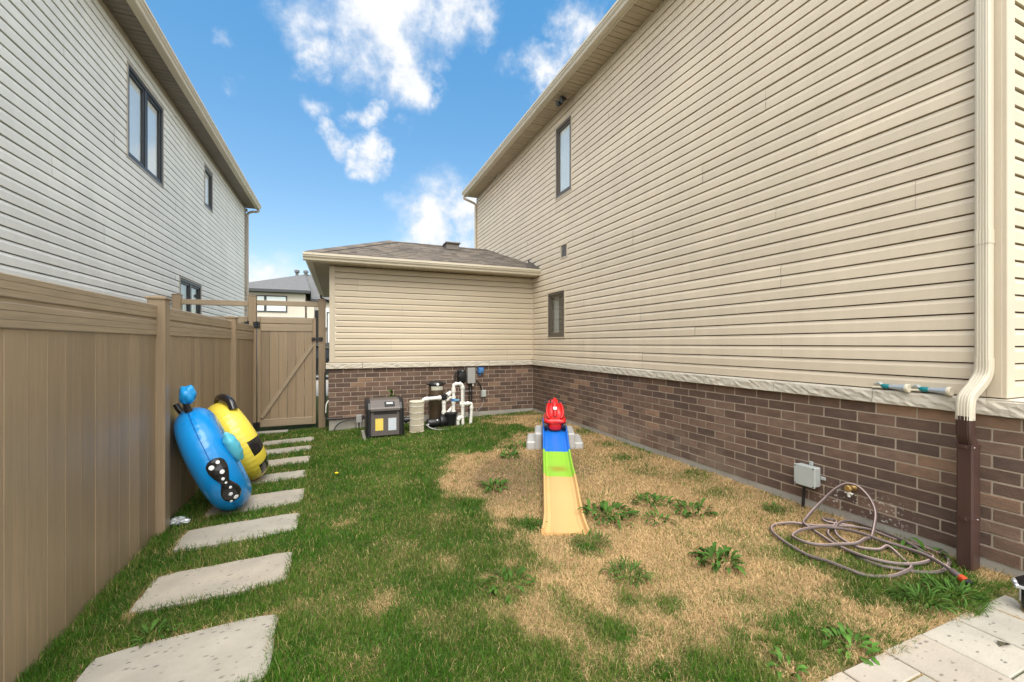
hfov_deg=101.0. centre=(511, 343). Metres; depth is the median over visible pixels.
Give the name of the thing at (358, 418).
disconnect switch
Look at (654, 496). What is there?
weed
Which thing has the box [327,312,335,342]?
window
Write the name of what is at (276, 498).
stepping stone
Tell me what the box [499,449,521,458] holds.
weed
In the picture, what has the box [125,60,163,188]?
window
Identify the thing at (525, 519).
weed
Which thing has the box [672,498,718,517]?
weed
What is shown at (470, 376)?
electrical box
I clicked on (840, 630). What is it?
weed
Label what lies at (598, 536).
weed
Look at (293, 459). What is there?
stepping stone
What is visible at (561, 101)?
eave floodlight
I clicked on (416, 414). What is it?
filter cartridge
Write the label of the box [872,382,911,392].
hose nozzle
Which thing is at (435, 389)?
filter tank
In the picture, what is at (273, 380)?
gate
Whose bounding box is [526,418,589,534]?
toddler slide
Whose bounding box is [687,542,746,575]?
weed
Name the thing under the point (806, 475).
junction box
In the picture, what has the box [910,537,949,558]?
weed
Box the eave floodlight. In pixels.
[556,96,565,106]
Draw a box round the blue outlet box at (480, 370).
[477,367,483,375]
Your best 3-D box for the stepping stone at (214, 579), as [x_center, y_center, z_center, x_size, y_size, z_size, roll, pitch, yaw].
[-2.052,1.681,2.976,0.887,0.087,0.477,0,0,-22]
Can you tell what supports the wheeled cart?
on the patio
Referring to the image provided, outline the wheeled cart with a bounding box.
[1011,575,1023,607]
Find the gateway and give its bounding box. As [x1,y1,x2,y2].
[171,294,325,431]
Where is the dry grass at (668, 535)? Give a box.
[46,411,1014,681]
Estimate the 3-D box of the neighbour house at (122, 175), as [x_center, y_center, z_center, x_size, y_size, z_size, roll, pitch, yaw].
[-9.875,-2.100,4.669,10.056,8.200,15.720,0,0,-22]
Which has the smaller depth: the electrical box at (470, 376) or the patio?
the patio
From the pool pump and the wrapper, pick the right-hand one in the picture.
the pool pump
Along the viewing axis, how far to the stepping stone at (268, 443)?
7.18 m
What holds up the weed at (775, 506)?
on the lawn at (545, 596)
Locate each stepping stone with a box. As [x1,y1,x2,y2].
[76,614,277,681]
[130,552,291,614]
[172,513,299,551]
[205,488,303,515]
[250,470,305,484]
[263,437,313,445]
[266,445,311,453]
[269,456,309,466]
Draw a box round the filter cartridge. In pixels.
[409,400,423,432]
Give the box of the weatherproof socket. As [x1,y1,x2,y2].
[464,390,485,414]
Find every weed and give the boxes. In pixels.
[127,618,185,647]
[474,477,510,492]
[480,566,534,603]
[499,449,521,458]
[508,440,525,449]
[518,513,547,529]
[567,528,613,555]
[577,499,640,528]
[598,555,658,591]
[627,491,673,508]
[642,510,676,524]
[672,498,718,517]
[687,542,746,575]
[761,501,790,511]
[765,646,808,681]
[819,621,883,665]
[875,540,923,558]
[883,579,970,616]
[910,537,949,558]
[912,571,998,617]
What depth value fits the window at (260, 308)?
39.42 m
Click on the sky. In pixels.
(347, 122)
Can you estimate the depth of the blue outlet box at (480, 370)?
9.06 m
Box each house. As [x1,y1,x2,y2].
[0,0,260,316]
[249,270,335,361]
[303,0,1023,576]
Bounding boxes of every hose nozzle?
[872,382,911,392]
[910,384,954,395]
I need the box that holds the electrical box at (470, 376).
[464,368,481,415]
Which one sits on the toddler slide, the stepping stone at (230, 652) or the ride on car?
the ride on car
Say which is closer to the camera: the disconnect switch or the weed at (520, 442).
the weed at (520, 442)
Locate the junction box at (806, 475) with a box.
[794,461,825,507]
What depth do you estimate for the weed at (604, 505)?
3.87 m
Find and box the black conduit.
[324,372,363,430]
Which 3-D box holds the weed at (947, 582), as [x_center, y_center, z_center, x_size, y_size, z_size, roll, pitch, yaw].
[2.698,1.509,2.583,0.403,0.106,0.392,0,0,-22]
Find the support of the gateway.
on the lawn at (545, 596)
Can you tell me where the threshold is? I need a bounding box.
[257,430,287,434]
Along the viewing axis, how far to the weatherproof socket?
9.08 m
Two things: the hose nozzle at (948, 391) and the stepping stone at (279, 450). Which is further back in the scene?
the stepping stone at (279, 450)
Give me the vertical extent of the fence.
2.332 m
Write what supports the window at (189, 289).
in the neighbour house at (122, 175)
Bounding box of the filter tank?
[426,380,445,418]
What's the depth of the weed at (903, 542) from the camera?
3.10 m
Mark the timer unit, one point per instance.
(461, 375)
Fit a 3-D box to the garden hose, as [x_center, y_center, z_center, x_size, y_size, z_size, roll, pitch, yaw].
[2.595,1.361,3.129,0.895,0.378,1.122,0,0,-22]
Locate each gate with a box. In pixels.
[253,317,322,429]
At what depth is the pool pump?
8.01 m
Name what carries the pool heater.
on the equipment pad
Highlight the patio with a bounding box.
[820,595,1023,681]
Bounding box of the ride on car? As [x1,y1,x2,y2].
[543,398,565,430]
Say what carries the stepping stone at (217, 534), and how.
on the lawn at (545, 596)
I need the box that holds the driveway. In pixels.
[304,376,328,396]
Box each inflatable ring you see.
[173,385,251,510]
[208,394,268,479]
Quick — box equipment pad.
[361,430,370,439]
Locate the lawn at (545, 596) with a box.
[23,362,1023,681]
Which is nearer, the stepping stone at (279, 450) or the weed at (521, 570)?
the weed at (521, 570)
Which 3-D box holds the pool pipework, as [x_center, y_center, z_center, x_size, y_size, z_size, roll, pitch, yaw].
[-1.246,1.202,8.161,1.027,0.918,0.201,0,0,-22]
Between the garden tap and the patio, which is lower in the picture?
the patio
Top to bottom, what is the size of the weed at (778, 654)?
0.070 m
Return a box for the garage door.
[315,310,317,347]
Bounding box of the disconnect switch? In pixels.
[356,414,361,426]
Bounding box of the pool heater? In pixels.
[364,396,409,437]
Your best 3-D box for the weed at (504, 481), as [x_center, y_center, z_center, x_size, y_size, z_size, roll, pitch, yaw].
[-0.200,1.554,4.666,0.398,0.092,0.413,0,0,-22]
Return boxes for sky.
[145,0,616,281]
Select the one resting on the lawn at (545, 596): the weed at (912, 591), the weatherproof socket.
the weed at (912, 591)
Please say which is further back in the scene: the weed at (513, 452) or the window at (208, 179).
the window at (208, 179)
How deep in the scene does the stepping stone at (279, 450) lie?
6.57 m
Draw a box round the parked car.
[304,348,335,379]
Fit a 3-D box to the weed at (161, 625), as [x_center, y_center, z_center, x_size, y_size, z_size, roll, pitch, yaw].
[-2.045,1.648,2.406,0.248,0.057,0.236,0,0,9]
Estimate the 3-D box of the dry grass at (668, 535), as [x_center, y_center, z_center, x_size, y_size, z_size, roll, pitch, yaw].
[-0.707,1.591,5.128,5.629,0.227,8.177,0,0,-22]
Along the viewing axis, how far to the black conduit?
7.94 m
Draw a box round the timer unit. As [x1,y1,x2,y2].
[454,369,465,381]
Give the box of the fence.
[0,272,253,681]
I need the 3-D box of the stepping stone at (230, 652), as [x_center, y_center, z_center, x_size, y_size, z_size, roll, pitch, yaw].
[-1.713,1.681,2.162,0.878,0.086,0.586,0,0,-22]
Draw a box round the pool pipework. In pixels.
[421,382,473,424]
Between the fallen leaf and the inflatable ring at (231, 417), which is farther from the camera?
the inflatable ring at (231, 417)
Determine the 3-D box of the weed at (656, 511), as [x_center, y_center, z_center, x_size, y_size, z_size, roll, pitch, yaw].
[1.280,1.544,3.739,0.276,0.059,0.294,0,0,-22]
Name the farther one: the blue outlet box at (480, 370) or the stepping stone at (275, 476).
the blue outlet box at (480, 370)
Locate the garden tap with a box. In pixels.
[844,485,857,496]
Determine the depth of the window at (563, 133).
8.34 m
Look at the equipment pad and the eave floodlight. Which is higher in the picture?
the eave floodlight
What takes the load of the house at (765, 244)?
on the lawn at (545, 596)
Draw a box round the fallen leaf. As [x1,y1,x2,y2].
[997,640,1010,645]
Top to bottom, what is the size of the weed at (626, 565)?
0.090 m
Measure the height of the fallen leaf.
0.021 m
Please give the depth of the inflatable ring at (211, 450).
3.87 m
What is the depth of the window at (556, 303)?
8.71 m
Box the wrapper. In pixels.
[170,516,189,525]
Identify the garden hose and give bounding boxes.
[770,482,973,586]
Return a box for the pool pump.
[426,411,457,428]
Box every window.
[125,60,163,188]
[175,276,201,313]
[203,163,212,213]
[249,294,286,311]
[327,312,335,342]
[547,289,568,338]
[555,113,572,200]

